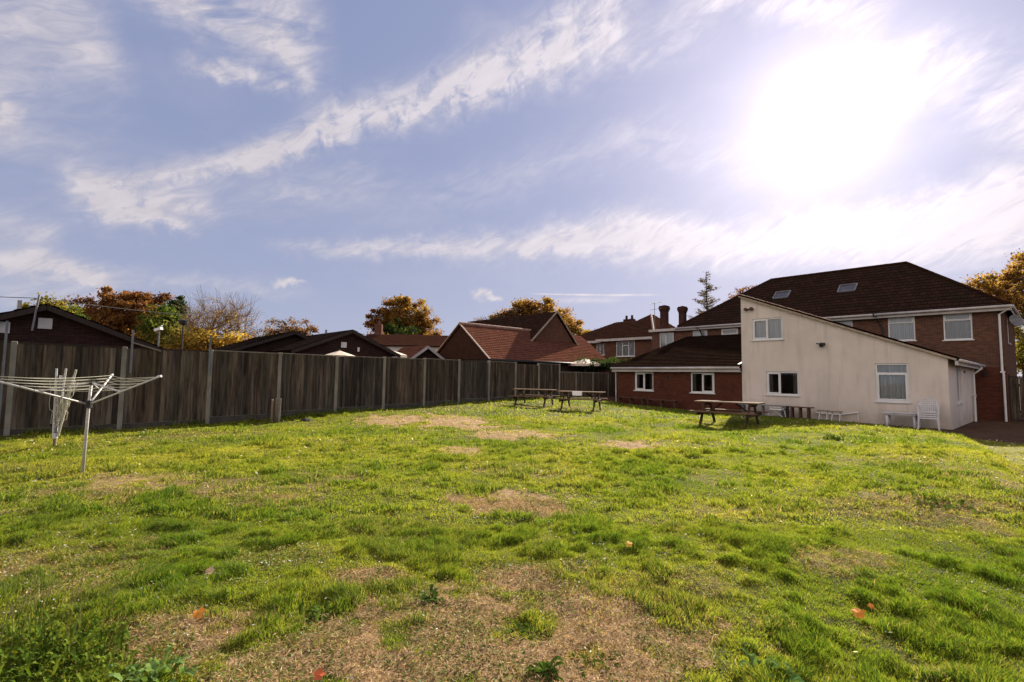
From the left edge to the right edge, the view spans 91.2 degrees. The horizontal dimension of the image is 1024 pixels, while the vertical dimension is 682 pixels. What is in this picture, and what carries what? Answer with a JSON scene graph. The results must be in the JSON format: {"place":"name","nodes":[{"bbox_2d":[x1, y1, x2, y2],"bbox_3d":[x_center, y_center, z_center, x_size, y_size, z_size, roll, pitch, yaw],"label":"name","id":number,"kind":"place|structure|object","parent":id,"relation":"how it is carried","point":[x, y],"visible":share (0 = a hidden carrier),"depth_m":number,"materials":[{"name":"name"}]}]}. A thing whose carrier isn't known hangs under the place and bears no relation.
{"place":"outdoors","nodes":[
{"label":"outdoors","id":0,"kind":"place"},
{"bbox_2d":[300,418,311,421],"bbox_3d":[-6.060,2.314,14.757,0.456,0.100,0.497,1,-4,0],"label":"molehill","id":1,"kind":"object","parent":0,"point":[305,419],"visible":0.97,"depth_m":14.65,"materials":[{"name":"brown soil"}]},
{"bbox_2d":[366,321,447,350],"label":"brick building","id":2,"kind":"structure","parent":0,"point":[394,342],"depth_m":49.72,"materials":[{"name":"ceramic"}]},
{"bbox_2d":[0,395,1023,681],"bbox_3d":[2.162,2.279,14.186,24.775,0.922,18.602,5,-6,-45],"label":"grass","id":3,"kind":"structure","parent":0,"point":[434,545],"depth_m":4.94,"materials":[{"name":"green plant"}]},
{"bbox_2d":[202,566,214,574],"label":"fallen leaf","id":4,"kind":"object","parent":3,"relation":"on","point":[208,570],"visible":1,"depth_m":3.81,"materials":[{"name":"beige plant"}]},
{"bbox_2d":[309,668,324,679],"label":"fallen leaf","id":5,"kind":"object","parent":3,"relation":"on","point":[319,673],"visible":1,"depth_m":2.59,"materials":[{"name":"plant"}]},
{"bbox_2d":[623,541,631,546],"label":"fallen leaf","id":6,"kind":"object","parent":3,"relation":"on","point":[629,543],"visible":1,"depth_m":4.52,"materials":[{"name":"yellow plant"}]},
{"bbox_2d":[849,607,864,618],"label":"fallen leaf","id":7,"kind":"object","parent":3,"relation":"on","point":[858,612],"visible":1,"depth_m":3.34,"materials":[{"name":"orange plant"}]},
{"bbox_2d":[0,387,1023,681],"bbox_3d":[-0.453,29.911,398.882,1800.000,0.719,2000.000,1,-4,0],"label":"ground","id":8,"kind":"structure","parent":0,"point":[1002,431],"depth_m":4.14,"materials":[{"name":"green plant"}]},
{"bbox_2d":[0,451,76,475],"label":"tall grass","id":9,"kind":"structure","parent":8,"relation":"on","point":[30,465],"depth_m":7.25,"materials":[{"name":"green plant"}]},
{"bbox_2d":[0,457,87,483],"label":"tall grass","id":10,"kind":"structure","parent":8,"relation":"on","point":[47,470],"depth_m":7.08,"materials":[{"name":"green plant"}]},
{"bbox_2d":[0,593,98,664],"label":"weed plant","id":11,"kind":"object","parent":8,"relation":"on","point":[8,634],"visible":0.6,"depth_m":3.02,"materials":[{"name":"green plant"}]},
{"bbox_2d":[16,292,91,319],"bbox_3d":[-27.573,0.165,30.042,4.004,6.324,3.002,2,-4,-14],"label":"ivy tree","id":12,"kind":"object","parent":8,"relation":"on","point":[61,305],"visible":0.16,"depth_m":30.11,"materials":[{"name":"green plant"}]},
{"bbox_2d":[49,368,76,446],"bbox_3d":[-8.529,1.325,9.528,0.404,1.601,0.253,1,-4,-8],"label":"rotary dryer","id":13,"kind":"object","parent":8,"relation":"on","point":[61,410],"visible":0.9,"depth_m":9.51,"materials":[{"name":"metal"}]},
{"bbox_2d":[0,554,126,672],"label":"tall grass","id":14,"kind":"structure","parent":8,"relation":"on","point":[12,615],"depth_m":2.81,"materials":[{"name":"green plant"}]},
{"bbox_2d":[0,374,161,472],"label":"rotary dryer","id":15,"kind":"object","parent":8,"relation":"on","point":[89,402],"visible":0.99,"depth_m":7.28,"materials":[{"name":"grey paint"}]},
{"bbox_2d":[0,295,165,349],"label":"brick hut","id":16,"kind":"object","parent":8,"relation":"on","point":[43,323],"visible":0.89,"depth_m":13.49,"materials":[{"name":"brick"}]},
{"bbox_2d":[7,297,264,315],"bbox_3d":[-15.340,-1.715,20.273,10.221,2.169,23.760,-1,-4,19],"label":"overhead cable","id":17,"kind":"object","parent":16,"relation":"attached to","point":[128,309],"visible":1,"depth_m":16.71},
{"bbox_2d":[0,607,173,681],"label":"weed plant","id":18,"kind":"object","parent":8,"relation":"on","point":[25,668],"visible":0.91,"depth_m":2.67,"materials":[{"name":"green plant"}]},
{"bbox_2d":[39,641,177,681],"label":"weed plant","id":19,"kind":"object","parent":8,"relation":"on","point":[120,666],"visible":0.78,"depth_m":2.59,"materials":[{"name":"green plant"}]},
{"bbox_2d":[63,285,175,334],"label":"copper tree","id":20,"kind":"object","parent":8,"relation":"on","point":[118,318],"visible":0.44,"depth_m":56.38,"materials":[{"name":"orange plant"}]},
{"bbox_2d":[105,645,199,681],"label":"weed plant","id":21,"kind":"object","parent":8,"relation":"on","point":[152,667],"visible":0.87,"depth_m":2.58,"materials":[{"name":"green plant"}]},
{"bbox_2d":[125,303,191,348],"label":"green tree","id":22,"kind":"object","parent":8,"relation":"on","point":[148,327],"visible":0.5,"depth_m":51.10,"materials":[{"name":"green plant"}]},
{"bbox_2d":[154,325,162,345],"bbox_3d":[-15.568,1.118,21.919,0.368,3.626,0.140,0,-4,14],"label":"flood light","id":23,"kind":"object","parent":8,"relation":"on","point":[159,329],"visible":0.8,"depth_m":22.01,"materials":[{"name":"white plastic"}]},
{"bbox_2d":[163,295,193,331],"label":"dark conifer","id":24,"kind":"object","parent":8,"relation":"on","point":[179,298],"visible":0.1,"depth_m":54.76,"materials":[{"name":"green plant"}]},
{"bbox_2d":[178,319,188,348],"bbox_3d":[-22.433,1.103,33.984,0.600,5.170,0.571,1,-4,0],"label":"street lamp","id":25,"kind":"object","parent":8,"relation":"on","point":[182,322],"visible":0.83,"depth_m":34.03,"materials":[{"name":"grey metal"}]},
{"bbox_2d":[190,607,205,618],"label":"fallen leaf","id":26,"kind":"object","parent":8,"relation":"on","point":[201,610],"visible":1,"depth_m":3.19,"materials":[{"name":"orange plant"}]},
{"bbox_2d":[151,321,257,350],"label":"golden tree","id":27,"kind":"object","parent":8,"relation":"on","point":[192,340],"visible":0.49,"depth_m":46.83,"materials":[{"name":"yellow plant"}]},
{"bbox_2d":[165,284,262,338],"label":"bare willow","id":28,"kind":"object","parent":8,"relation":"on","point":[229,318],"visible":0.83,"depth_m":49.60,"materials":[{"name":"brown plant"}]},
{"bbox_2d":[244,324,263,339],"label":"bare tree","id":29,"kind":"object","parent":8,"relation":"on","point":[255,334],"visible":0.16,"depth_m":65.44,"materials":[{"name":"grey plant"}]},
{"bbox_2d":[207,331,309,352],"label":"brick building","id":30,"kind":"structure","parent":8,"relation":"on","point":[264,343],"depth_m":26.69,"materials":[{"name":"tile"}]},
{"bbox_2d":[270,399,273,421],"bbox_3d":[-6.933,2.064,14.486,0.064,0.756,0.072,3,-4,-22],"label":"wooden stake","id":31,"kind":"object","parent":8,"relation":"on","point":[272,402],"visible":0.87,"depth_m":14.47,"materials":[{"name":"brown wood"}]},
{"bbox_2d":[274,398,277,420],"bbox_3d":[-6.881,2.052,14.606,0.063,0.766,0.068,3,-4,-22],"label":"wooden stake","id":32,"kind":"object","parent":8,"relation":"on","point":[276,402],"visible":0.87,"depth_m":14.59,"materials":[{"name":"brown wood"}]},
{"bbox_2d":[0,321,559,436],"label":"fence","id":33,"kind":"object","parent":8,"relation":"on","point":[209,386],"visible":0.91,"depth_m":13.97,"materials":[{"name":"wood"}]},
{"bbox_2d":[278,398,281,421],"bbox_3d":[-6.720,2.052,14.487,0.064,0.781,0.072,-1,-4,22],"label":"wooden stake","id":34,"kind":"object","parent":8,"relation":"on","point":[279,412],"visible":0.79,"depth_m":14.47,"materials":[{"name":"wood"}]},
{"bbox_2d":[259,316,319,335],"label":"brown oak","id":35,"kind":"object","parent":8,"relation":"on","point":[301,330],"visible":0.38,"depth_m":65.03,"materials":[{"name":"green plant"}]},
{"bbox_2d":[299,601,334,622],"bbox_3d":[-1.311,1.800,3.332,0.256,0.090,0.298,-1,-5,25],"label":"weed plant","id":36,"kind":"object","parent":8,"relation":"on","point":[316,611],"visible":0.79,"depth_m":3.32,"materials":[{"name":"green plant"}]},
{"bbox_2d":[266,330,400,358],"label":"brick building","id":37,"kind":"structure","parent":8,"relation":"on","point":[354,342],"depth_m":25.61,"materials":[{"name":"tile"}]},
{"bbox_2d":[326,349,353,356],"bbox_3d":[-8.282,1.795,23.924,1.755,2.782,1.755,-1,-4,22],"label":"garden parasol","id":38,"kind":"object","parent":8,"relation":"on","point":[339,352],"visible":0.19,"depth_m":23.62,"materials":[{"name":"beige fabric"}]},
{"bbox_2d":[393,350,406,357],"bbox_3d":[-6.892,2.032,28.921,1.478,3.064,1.478,-1,-4,22],"label":"garden parasol","id":39,"kind":"object","parent":8,"relation":"on","point":[403,355],"visible":0.29,"depth_m":28.77,"materials":[{"name":"beige fabric"}]},
{"bbox_2d":[360,293,444,335],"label":"autumn oak","id":40,"kind":"object","parent":8,"relation":"on","point":[403,309],"visible":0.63,"depth_m":80.93,"materials":[{"name":"orange plant"}]},
{"bbox_2d":[383,317,422,334],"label":"holly tree","id":41,"kind":"object","parent":8,"relation":"on","point":[400,330],"visible":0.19,"depth_m":75.29,"materials":[{"name":"green plant"}]},
{"bbox_2d":[396,345,444,360],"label":"outhouse","id":42,"kind":"structure","parent":8,"relation":"on","point":[421,352],"depth_m":31.09,"materials":[{"name":"tile"}]},
{"bbox_2d":[416,584,444,605],"bbox_3d":[-0.581,1.811,3.543,0.175,0.098,0.274,4,-5,-33],"label":"weed plant","id":43,"kind":"object","parent":8,"relation":"on","point":[434,592],"visible":0.8,"depth_m":3.54,"materials":[{"name":"green plant"}]},
{"bbox_2d":[456,624,505,653],"bbox_3d":[-0.230,1.812,3.032,0.404,0.054,0.360,1,-4,0],"label":"weed plant","id":44,"kind":"object","parent":8,"relation":"on","point":[496,628],"visible":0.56,"depth_m":3.12,"materials":[{"name":"green plant"}]},
{"bbox_2d":[0,406,1023,681],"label":"dry thatch","id":45,"kind":"object","parent":8,"relation":"on","point":[498,618],"visible":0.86,"depth_m":3.20,"materials":[{"name":"beige plant"}]},
{"bbox_2d":[0,405,1023,681],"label":"clover","id":46,"kind":"object","parent":8,"relation":"on","point":[540,503],"visible":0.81,"depth_m":3.52,"materials":[{"name":"green plant"}]},
{"bbox_2d":[0,407,1023,680],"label":"leaf litter","id":47,"kind":"object","parent":8,"relation":"on","point":[540,519],"visible":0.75,"depth_m":5.98,"materials":[{"name":"brown plant"}]},
{"bbox_2d":[436,322,607,372],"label":"tiled barn","id":48,"kind":"structure","parent":8,"relation":"on","point":[467,342],"depth_m":31.68,"materials":[{"name":"red tile"}]},
{"bbox_2d":[468,311,577,344],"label":"tiled house","id":49,"kind":"structure","parent":8,"relation":"on","point":[550,326],"depth_m":35.73,"materials":[{"name":"brown tile"}]},
{"bbox_2d":[504,619,554,645],"bbox_3d":[0.117,1.834,3.179,0.336,0.070,0.408,1,-4,0],"label":"weed plant","id":50,"kind":"object","parent":8,"relation":"on","point":[521,629],"visible":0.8,"depth_m":3.17,"materials":[{"name":"green plant"}]},
{"bbox_2d":[486,295,575,319],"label":"beech tree","id":51,"kind":"object","parent":8,"relation":"on","point":[521,307],"visible":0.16,"depth_m":71.13,"materials":[{"name":"orange plant"}]},
{"bbox_2d":[508,388,558,406],"bbox_3d":[0.962,2.475,21.628,1.852,0.796,1.677,-1,-4,21],"label":"picnic table","id":52,"kind":"object","parent":8,"relation":"on","point":[544,396],"visible":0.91,"depth_m":21.44,"materials":[{"name":"brown wood"}]},
{"bbox_2d":[524,655,564,681],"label":"weed plant","id":53,"kind":"object","parent":8,"relation":"on","point":[543,667],"visible":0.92,"depth_m":2.69,"materials":[{"name":"green plant"}]},
{"bbox_2d":[555,309,594,335],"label":"orange tree","id":54,"kind":"object","parent":8,"relation":"on","point":[574,327],"visible":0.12,"depth_m":67.79,"materials":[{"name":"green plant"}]},
{"bbox_2d":[553,391,607,411],"bbox_3d":[2.783,2.427,20.180,1.854,0.796,1.677,-1,-4,21],"label":"picnic table","id":55,"kind":"object","parent":8,"relation":"on","point":[568,399],"visible":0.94,"depth_m":20.00,"materials":[{"name":"brown wood"}]},
{"bbox_2d":[572,391,581,395],"bbox_3d":[2.603,2.080,19.891,0.420,0.167,0.120,-1,-4,21],"label":"paper sheet","id":56,"kind":"object","parent":55,"relation":"on","point":[577,393],"visible":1,"depth_m":19.84,"materials":[{"name":"white paper"}]},
{"bbox_2d":[568,359,599,371],"bbox_3d":[4.885,2.590,33.406,2.125,2.948,2.125,-1,-4,22],"label":"garden parasol","id":57,"kind":"object","parent":8,"relation":"on","point":[581,363],"visible":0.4,"depth_m":32.65,"materials":[{"name":"beige fabric"}]},
{"bbox_2d":[560,372,616,396],"bbox_3d":[4.880,2.744,30.120,0.100,1.770,7.620,-2,-5,39],"label":"fence","id":58,"kind":"object","parent":8,"relation":"on","point":[589,381],"visible":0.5,"depth_m":29.67,"materials":[{"name":"wood"}]},
{"bbox_2d":[570,644,620,677],"bbox_3d":[0.469,1.816,2.871,0.302,0.066,0.292,2,-4,-20],"label":"weed plant","id":59,"kind":"object","parent":8,"relation":"on","point":[597,660],"visible":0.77,"depth_m":2.86,"materials":[{"name":"green plant"}]},
{"bbox_2d":[584,362,621,395],"bbox_3d":[6.073,2.893,35.105,3.000,2.620,7.900,5,-6,-42],"label":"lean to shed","id":60,"kind":"object","parent":8,"relation":"on","point":[606,371],"visible":0.02,"depth_m":33.02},
{"bbox_2d":[572,355,636,371],"bbox_3d":[6.532,2.465,33.227,5.402,3.220,2.515,1,-4,0],"label":"climbing shrub","id":61,"kind":"object","parent":8,"relation":"on","point":[591,368],"visible":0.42,"depth_m":32.94,"materials":[{"name":"green plant"}]},
{"bbox_2d":[618,397,647,404],"bbox_3d":[6.415,3.274,26.939,0.312,0.502,1.850,5,-6,-42],"label":"bench","id":62,"kind":"object","parent":8,"relation":"on","point":[620,398],"visible":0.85,"depth_m":26.85,"materials":[{"name":"brown wood"}]},
{"bbox_2d":[645,399,679,408],"bbox_3d":[7.662,3.243,25.572,0.312,0.502,1.850,5,-6,-42],"label":"bench","id":63,"kind":"object","parent":8,"relation":"on","point":[662,402],"visible":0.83,"depth_m":25.49,"materials":[{"name":"brown wood"}]},
{"bbox_2d":[610,334,741,412],"bbox_3d":[11.039,1.660,28.411,8.334,4.874,7.205,5,-6,-42],"label":"brick extension","id":64,"kind":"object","parent":8,"relation":"on","point":[669,371],"visible":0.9,"depth_m":26.23,"materials":[{"name":"brown brick"}]},
{"bbox_2d":[633,372,653,391],"bbox_3d":[7.141,2.198,27.020,0.226,1.015,1.250,5,-6,-42],"label":"window","id":65,"kind":"structure","parent":64,"relation":"in","point":[637,388],"depth_m":27.04,"materials":[{"name":"white plastic"}]},
{"bbox_2d":[689,373,714,393],"bbox_3d":[9.367,2.068,24.587,0.226,1.035,1.310,5,-6,-42],"label":"window","id":66,"kind":"structure","parent":64,"relation":"in","point":[693,375],"depth_m":24.57,"materials":[{"name":"white plastic"}]},
{"bbox_2d":[687,271,720,318],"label":"sparse conifer","id":67,"kind":"object","parent":8,"relation":"on","point":[707,303],"visible":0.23,"depth_m":58.44,"materials":[{"name":"green plant"}]},
{"bbox_2d":[688,400,769,428],"bbox_3d":[6.517,2.216,15.036,1.854,0.796,1.677,-3,-5,40],"label":"picnic table","id":68,"kind":"object","parent":8,"relation":"on","point":[712,411],"visible":0.94,"depth_m":14.94,"materials":[{"name":"brown wood"}]},
{"bbox_2d":[724,285,754,301],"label":"russet tree","id":69,"kind":"object","parent":8,"relation":"on","point":[740,292],"visible":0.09,"depth_m":60.43,"materials":[{"name":"orange plant"}]},
{"bbox_2d":[740,404,784,416],"bbox_3d":[11.002,3.102,21.989,0.329,0.622,2.000,5,-6,-42],"label":"grey bench","id":70,"kind":"object","parent":8,"relation":"on","point":[763,408],"visible":0.61,"depth_m":21.89,"materials":[{"name":"grey wood"}]},
{"bbox_2d":[738,647,804,681],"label":"weed plant","id":71,"kind":"object","parent":8,"relation":"on","point":[753,659],"visible":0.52,"depth_m":2.70,"materials":[{"name":"green plant"}]},
{"bbox_2d":[768,407,785,416],"bbox_3d":[11.256,3.009,21.278,0.233,0.406,0.731,5,-6,-42],"label":"folding chair","id":72,"kind":"object","parent":8,"relation":"on","point":[775,411],"visible":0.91,"depth_m":21.26,"materials":[{"name":"plastic"}]},
{"bbox_2d":[783,406,788,417],"bbox_3d":[11.551,3.028,21.066,0.240,0.600,0.243,5,-6,-42],"label":"garden tap","id":73,"kind":"object","parent":8,"relation":"on","point":[787,411],"visible":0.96,"depth_m":21.08,"materials":[{"name":"grey metal"}]},
{"bbox_2d":[786,406,814,418],"bbox_3d":[11.967,3.030,20.787,0.329,0.602,0.980,5,-6,-42],"label":"brown stool bench","id":74,"kind":"object","parent":8,"relation":"on","point":[800,414],"visible":0.8,"depth_m":20.72,"materials":[{"name":"brown wood"}]},
{"bbox_2d":[817,410,829,419],"bbox_3d":[12.535,3.012,20.164,0.349,0.456,0.420,5,-6,-42],"label":"metal trestle","id":75,"kind":"object","parent":8,"relation":"on","point":[826,414],"visible":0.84,"depth_m":20.12,"materials":[{"name":"grey paint"}]},
{"bbox_2d":[829,411,842,420],"bbox_3d":[12.865,3.013,19.876,0.349,0.456,0.420,5,-6,-42],"label":"metal trestle","id":76,"kind":"object","parent":8,"relation":"on","point":[839,415],"visible":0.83,"depth_m":19.83,"materials":[{"name":"grey paint"}]},
{"bbox_2d":[649,261,1023,421],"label":"brick house","id":77,"kind":"structure","parent":8,"relation":"on","point":[909,302],"depth_m":26.05,"materials":[{"name":"brown tile"}]},
{"bbox_2d":[660,332,673,346],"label":"window","id":78,"kind":"structure","parent":77,"relation":"in","point":[665,338],"depth_m":35.22,"materials":[{"name":"white glass"}]},
{"bbox_2d":[693,330,706,335],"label":"window","id":79,"kind":"structure","parent":77,"relation":"in","point":[704,332],"depth_m":33.46,"materials":[{"name":"white glass"}]},
{"bbox_2d":[721,328,737,334],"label":"window","id":80,"kind":"structure","parent":77,"relation":"in","point":[728,331],"depth_m":31.98,"materials":[{"name":"white glass"}]},
{"bbox_2d":[834,320,852,326],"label":"window","id":81,"kind":"structure","parent":77,"relation":"in","point":[850,323],"depth_m":27.21,"materials":[{"name":"white plastic"}]},
{"bbox_2d":[888,316,916,340],"bbox_3d":[19.755,-0.609,25.406,0.226,1.285,1.200,5,-6,-42],"label":"window","id":82,"kind":"structure","parent":77,"relation":"in","point":[899,328],"depth_m":25.44,"materials":[{"name":"grey glass"}]},
{"bbox_2d":[942,313,974,340],"bbox_3d":[21.208,-0.672,23.837,0.255,1.332,1.140,5,-6,-42],"label":"window","id":83,"kind":"structure","parent":77,"relation":"in","point":[968,316],"depth_m":23.89,"materials":[{"name":"grey glass"}]},
{"bbox_2d":[1008,375,1023,419],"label":"timber gate","id":84,"kind":"structure","parent":77,"relation":"attached to","point":[1018,395],"depth_m":22.84,"materials":[{"name":"brown wood"}]},
{"bbox_2d":[817,433,856,440],"bbox_3d":[7.318,2.156,11.280,0.512,0.151,0.653,4,-5,-39],"label":"weed plant","id":85,"kind":"object","parent":8,"relation":"on","point":[833,437],"visible":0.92,"depth_m":11.24,"materials":[{"name":"green plant"}]},
{"bbox_2d":[737,293,986,429],"bbox_3d":[16.052,0.808,23.030,8.357,5.958,7.779,5,-6,-42],"label":"annex","id":86,"kind":"object","parent":8,"relation":"on","point":[791,357],"visible":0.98,"depth_m":20.41,"materials":[{"name":"white paint"}]},
{"bbox_2d":[751,317,783,340],"bbox_3d":[11.463,-0.517,22.482,0.226,1.015,1.400,5,-6,-42],"label":"window","id":87,"kind":"structure","parent":86,"relation":"in","point":[765,329],"depth_m":22.48,"materials":[{"name":"white plastic"}]},
{"bbox_2d":[765,372,799,396],"bbox_3d":[11.818,1.867,21.883,0.226,1.065,1.420,5,-6,-42],"label":"window","id":88,"kind":"structure","parent":86,"relation":"in","point":[769,375],"depth_m":21.94,"materials":[{"name":"white plastic"}]},
{"bbox_2d":[874,363,911,403],"bbox_3d":[14.439,1.597,19.026,0.226,1.495,1.130,5,-6,-42],"label":"window","id":89,"kind":"structure","parent":86,"relation":"in","point":[892,379],"depth_m":19.07,"materials":[{"name":"white plastic"}]},
{"bbox_2d":[956,366,963,404],"bbox_3d":[17.360,1.709,19.554,1.350,1.495,0.226,5,-6,-42],"label":"window","id":90,"kind":"structure","parent":86,"relation":"in","point":[957,367],"depth_m":19.86,"materials":[{"name":"white plastic"}]},
{"bbox_2d":[881,412,917,427],"bbox_3d":[14.194,2.941,18.273,0.600,0.650,1.060,5,-6,-42],"label":"plastic table","id":91,"kind":"object","parent":8,"relation":"on","point":[888,417],"visible":0.66,"depth_m":18.18,"materials":[{"name":"white plastic"}]},
{"bbox_2d":[917,404,939,430],"bbox_3d":[14.593,2.667,17.563,0.619,0.896,0.640,-3,-5,42],"label":"plastic chair","id":92,"kind":"object","parent":8,"relation":"on","point":[919,422],"visible":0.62,"depth_m":17.50,"materials":[{"name":"white plastic"}]},
{"bbox_2d":[917,402,939,427],"bbox_3d":[14.605,2.598,17.578,0.619,0.896,0.640,-3,-5,42],"label":"plastic chair","id":93,"kind":"object","parent":92,"relation":"on","point":[933,416],"visible":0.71,"depth_m":17.50,"materials":[{"name":"white plastic"}]},
{"bbox_2d":[917,400,939,426],"bbox_3d":[14.617,2.529,17.593,0.619,0.896,0.640,-3,-5,42],"label":"plastic chair","id":94,"kind":"object","parent":93,"relation":"on","point":[934,414],"visible":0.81,"depth_m":17.52,"materials":[{"name":"white plastic"}]},
{"bbox_2d":[917,398,939,424],"bbox_3d":[14.629,2.460,17.608,0.619,0.896,0.640,-3,-5,42],"label":"plastic chair","id":95,"kind":"object","parent":94,"relation":"on","point":[924,411],"visible":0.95,"depth_m":17.71,"materials":[{"name":"white plastic"}]},
{"bbox_2d":[894,492,984,514],"bbox_3d":[5.085,1.935,6.038,0.766,0.110,0.772,-1,-5,28],"label":"weed plant","id":96,"kind":"object","parent":8,"relation":"on","point":[961,501],"visible":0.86,"depth_m":5.97,"materials":[{"name":"green plant"}]},
{"bbox_2d":[959,248,1023,342],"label":"maple tree","id":97,"kind":"object","parent":8,"relation":"on","point":[996,285],"visible":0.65,"depth_m":38.24,"materials":[{"name":"orange plant"}]},
{"bbox_2d":[1015,330,1023,379],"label":"laurel bush","id":98,"kind":"object","parent":8,"relation":"on","point":[1019,345],"visible":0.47,"depth_m":32.72,"materials":[{"name":"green plant"}]},
{"bbox_2d":[0,0,1023,375],"label":"sky","id":99,"kind":"structure","parent":0,"point":[319,161],"materials":[{"name":"blue"}]},
{"bbox_2d":[578,313,675,360],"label":"brick house","id":100,"kind":"structure","parent":0,"point":[628,339],"depth_m":41.65,"materials":[{"name":"brown brick"}]},
{"bbox_2d":[597,344,604,355],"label":"window","id":101,"kind":"structure","parent":100,"relation":"in","point":[600,347],"depth_m":43.74,"materials":[{"name":"white glass"}]},
{"bbox_2d":[616,341,634,356],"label":"window","id":102,"kind":"structure","parent":100,"relation":"in","point":[627,348],"depth_m":40.93,"materials":[{"name":"white glass"}]}
]}

